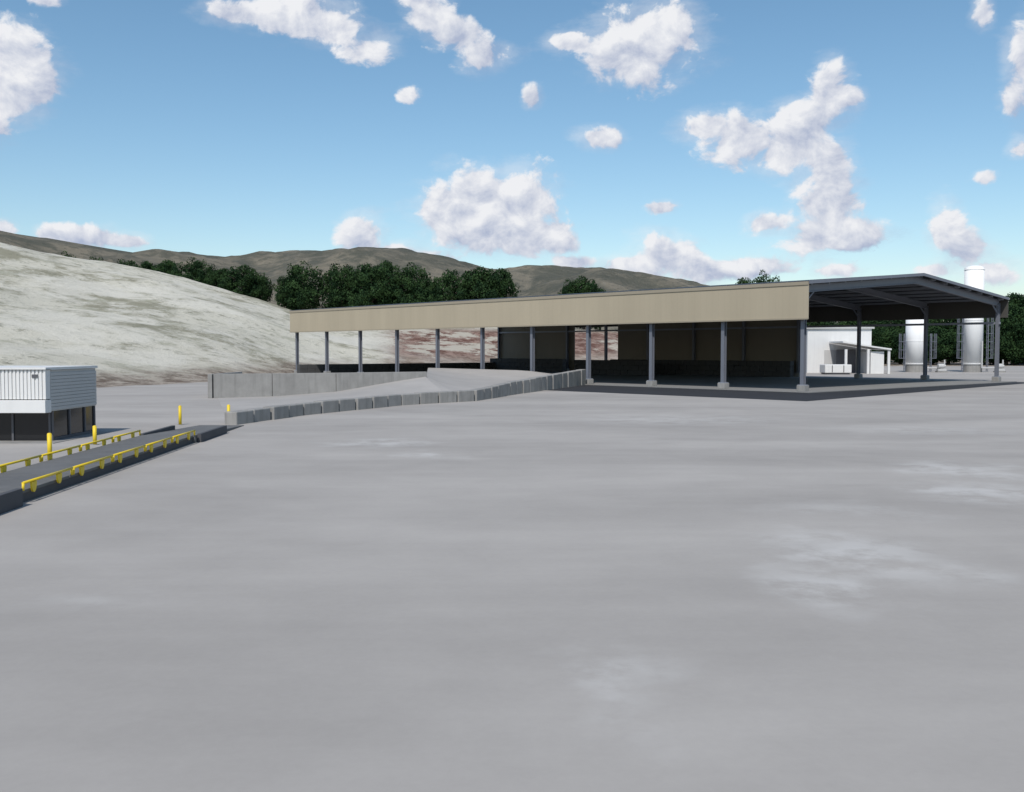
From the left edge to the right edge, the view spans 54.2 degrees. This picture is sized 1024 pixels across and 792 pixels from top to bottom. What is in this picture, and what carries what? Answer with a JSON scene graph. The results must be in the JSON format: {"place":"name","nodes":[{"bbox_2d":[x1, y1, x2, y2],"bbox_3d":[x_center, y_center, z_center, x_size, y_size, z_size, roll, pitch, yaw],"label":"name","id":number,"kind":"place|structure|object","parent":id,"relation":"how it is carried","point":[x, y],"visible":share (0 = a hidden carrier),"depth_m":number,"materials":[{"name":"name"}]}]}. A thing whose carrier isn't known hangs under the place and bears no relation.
{"place":"outdoors","nodes":[
{"label":"outdoors","id":0,"kind":"place"},
{"bbox_2d":[218,368,549,413],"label":"ramp pavement","id":1,"kind":"structure","parent":0,"point":[444,379],"depth_m":104.38,"materials":[{"name":"grey concrete"}]},
{"bbox_2d":[0,231,1023,791],"bbox_3d":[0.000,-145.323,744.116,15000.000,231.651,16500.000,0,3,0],"label":"ground","id":2,"kind":"structure","parent":0,"point":[556,591],"depth_m":21.22,"materials":[{"name":"grey concrete"}]},
{"bbox_2d":[45,433,51,459],"bbox_3d":[-20.250,2.201,43.797,0.390,1.184,0.390,0,3,0],"label":"bollard","id":3,"kind":"object","parent":2,"relation":"on","point":[49,442],"visible":0.85,"depth_m":43.71,"materials":[{"name":"yellow metal"}]},
{"bbox_2d":[0,432,107,443],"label":"footpath","id":4,"kind":"structure","parent":2,"relation":"on","point":[43,442],"depth_m":52.26,"materials":[{"name":"concrete"}]},
{"bbox_2d":[0,406,93,440],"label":"window","id":5,"kind":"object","parent":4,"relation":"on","point":[31,426],"visible":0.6,"depth_m":52.73,"materials":[{"name":"black glass"}]},
{"bbox_2d":[0,368,95,410],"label":"storey","id":6,"kind":"object","parent":5,"relation":"on","point":[71,370],"visible":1,"depth_m":54.65,"materials":[{"name":"grey metal"}]},
{"bbox_2d":[0,370,49,398],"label":"ribbed parapet","id":7,"kind":"structure","parent":6,"relation":"attached to","point":[19,384],"depth_m":51.77,"materials":[{"name":"white paint"}]},
{"bbox_2d":[0,400,50,412],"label":"entry canopy","id":8,"kind":"object","parent":6,"relation":"attached to","point":[25,406],"visible":1,"depth_m":51.65,"materials":[{"name":"white metal"}]},
{"bbox_2d":[0,366,97,369],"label":"roof cap","id":9,"kind":"object","parent":6,"relation":"on","point":[37,367],"visible":1,"depth_m":52.86,"materials":[{"name":"white paint"}]},
{"bbox_2d":[50,371,96,409],"bbox_3d":[-24.157,-0.359,55.212,0.045,1.950,5.760,0,3,0],"label":"lap siding","id":10,"kind":"object","parent":6,"relation":"attached to","point":[90,376],"visible":1,"depth_m":54.92,"materials":[{"name":"grey metal"}]},
{"bbox_2d":[11,406,95,440],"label":"mullions","id":11,"kind":"object","parent":5,"relation":"on","point":[51,420],"visible":0.77,"depth_m":54.28,"materials":[{"name":"black metal"}]},
{"bbox_2d":[91,425,98,444],"bbox_3d":[-21.150,1.982,50.694,0.390,0.988,0.390,0,3,0],"label":"bollard","id":12,"kind":"object","parent":2,"relation":"on","point":[94,432],"visible":1,"depth_m":50.61,"materials":[{"name":"yellow metal"}]},
{"bbox_2d":[0,425,243,513],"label":"truck weighbridge","id":13,"kind":"object","parent":2,"relation":"on","point":[20,486],"visible":1,"depth_m":39.49,"materials":[{"name":"metal"}]},
{"bbox_2d":[177,405,182,424],"bbox_3d":[-21.300,1.227,64.174,0.390,1.258,0.390,0,3,0],"label":"bollard","id":14,"kind":"object","parent":2,"relation":"on","point":[180,413],"visible":1,"depth_m":64.10,"materials":[{"name":"yellow metal"}]},
{"bbox_2d":[208,372,241,397],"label":"wing wall","id":15,"kind":"structure","parent":2,"relation":"on","point":[210,387],"depth_m":99.81,"materials":[{"name":"concrete"}]},
{"bbox_2d":[213,372,426,397],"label":"concrete retaining wall","id":16,"kind":"structure","parent":2,"relation":"on","point":[252,385],"depth_m":102.62,"materials":[{"name":"grey concrete"}]},
{"bbox_2d":[225,369,585,424],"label":"concrete block barrier","id":17,"kind":"object","parent":2,"relation":"on","point":[572,378],"visible":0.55,"depth_m":87.37,"materials":[{"name":"grey concrete"}]},
{"bbox_2d":[61,251,1023,364],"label":"distant tree row","id":18,"kind":"object","parent":2,"relation":"on","point":[367,284],"visible":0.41,"depth_m":374.96,"materials":[{"name":"green plant"}]},
{"bbox_2d":[551,382,1023,400],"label":"asphalt apron","id":19,"kind":"object","parent":2,"relation":"on","point":[789,396],"visible":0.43,"depth_m":113.02,"materials":[{"name":"grey asphalt"}]},
{"bbox_2d":[289,273,1016,392],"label":"open sided storage shed","id":20,"kind":"structure","parent":19,"relation":"on","point":[748,337],"depth_m":159.87,"materials":[{"name":"metal"}]},
{"bbox_2d":[820,364,851,373],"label":"skid container","id":21,"kind":"object","parent":2,"relation":"on","point":[835,368],"visible":0.98,"depth_m":196.48,"materials":[{"name":"white metal"}]},
{"bbox_2d":[829,341,891,373],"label":"lean to shelter","id":22,"kind":"object","parent":2,"relation":"on","point":[872,362],"visible":0.88,"depth_m":203.40,"materials":[{"name":"white paint"}]},
{"bbox_2d":[899,319,940,371],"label":"storage silo","id":23,"kind":"object","parent":2,"relation":"on","point":[913,342],"visible":0.69,"depth_m":217.10,"materials":[{"name":"white paint"}]},
{"bbox_2d":[935,360,947,371],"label":"pump unit","id":24,"kind":"object","parent":2,"relation":"on","point":[941,366],"visible":0.99,"depth_m":215.43,"materials":[{"name":"grey metal"}]},
{"bbox_2d":[957,265,993,371],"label":"storage silo","id":25,"kind":"object","parent":2,"relation":"on","point":[972,341],"visible":0.81,"depth_m":217.01,"materials":[{"name":"white paint"}]},
{"bbox_2d":[993,360,1005,371],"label":"pump unit","id":26,"kind":"object","parent":2,"relation":"on","point":[1001,366],"visible":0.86,"depth_m":215.43,"materials":[{"name":"grey metal"}]},
{"bbox_2d":[0,0,1023,284],"bbox_3d":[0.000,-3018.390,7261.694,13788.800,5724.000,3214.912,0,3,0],"label":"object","id":27,"kind":"structure","parent":0,"point":[486,212],"depth_m":8715.06,"materials":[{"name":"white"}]},
{"bbox_2d":[806,329,871,372],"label":"walls","id":28,"kind":"structure","parent":0,"point":[817,342],"depth_m":211.19,"materials":[{"name":"white metal"}]},
{"bbox_2d":[824,350,855,372],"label":"doors","id":29,"kind":"structure","parent":28,"relation":"attached to","point":[829,356],"depth_m":211.20,"materials":[{"name":"grey metal"}]},
{"bbox_2d":[807,327,874,328],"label":"roof","id":30,"kind":"structure","parent":28,"relation":"on","point":[842,328],"depth_m":210.62,"materials":[{"name":"grey metal"}]}
]}

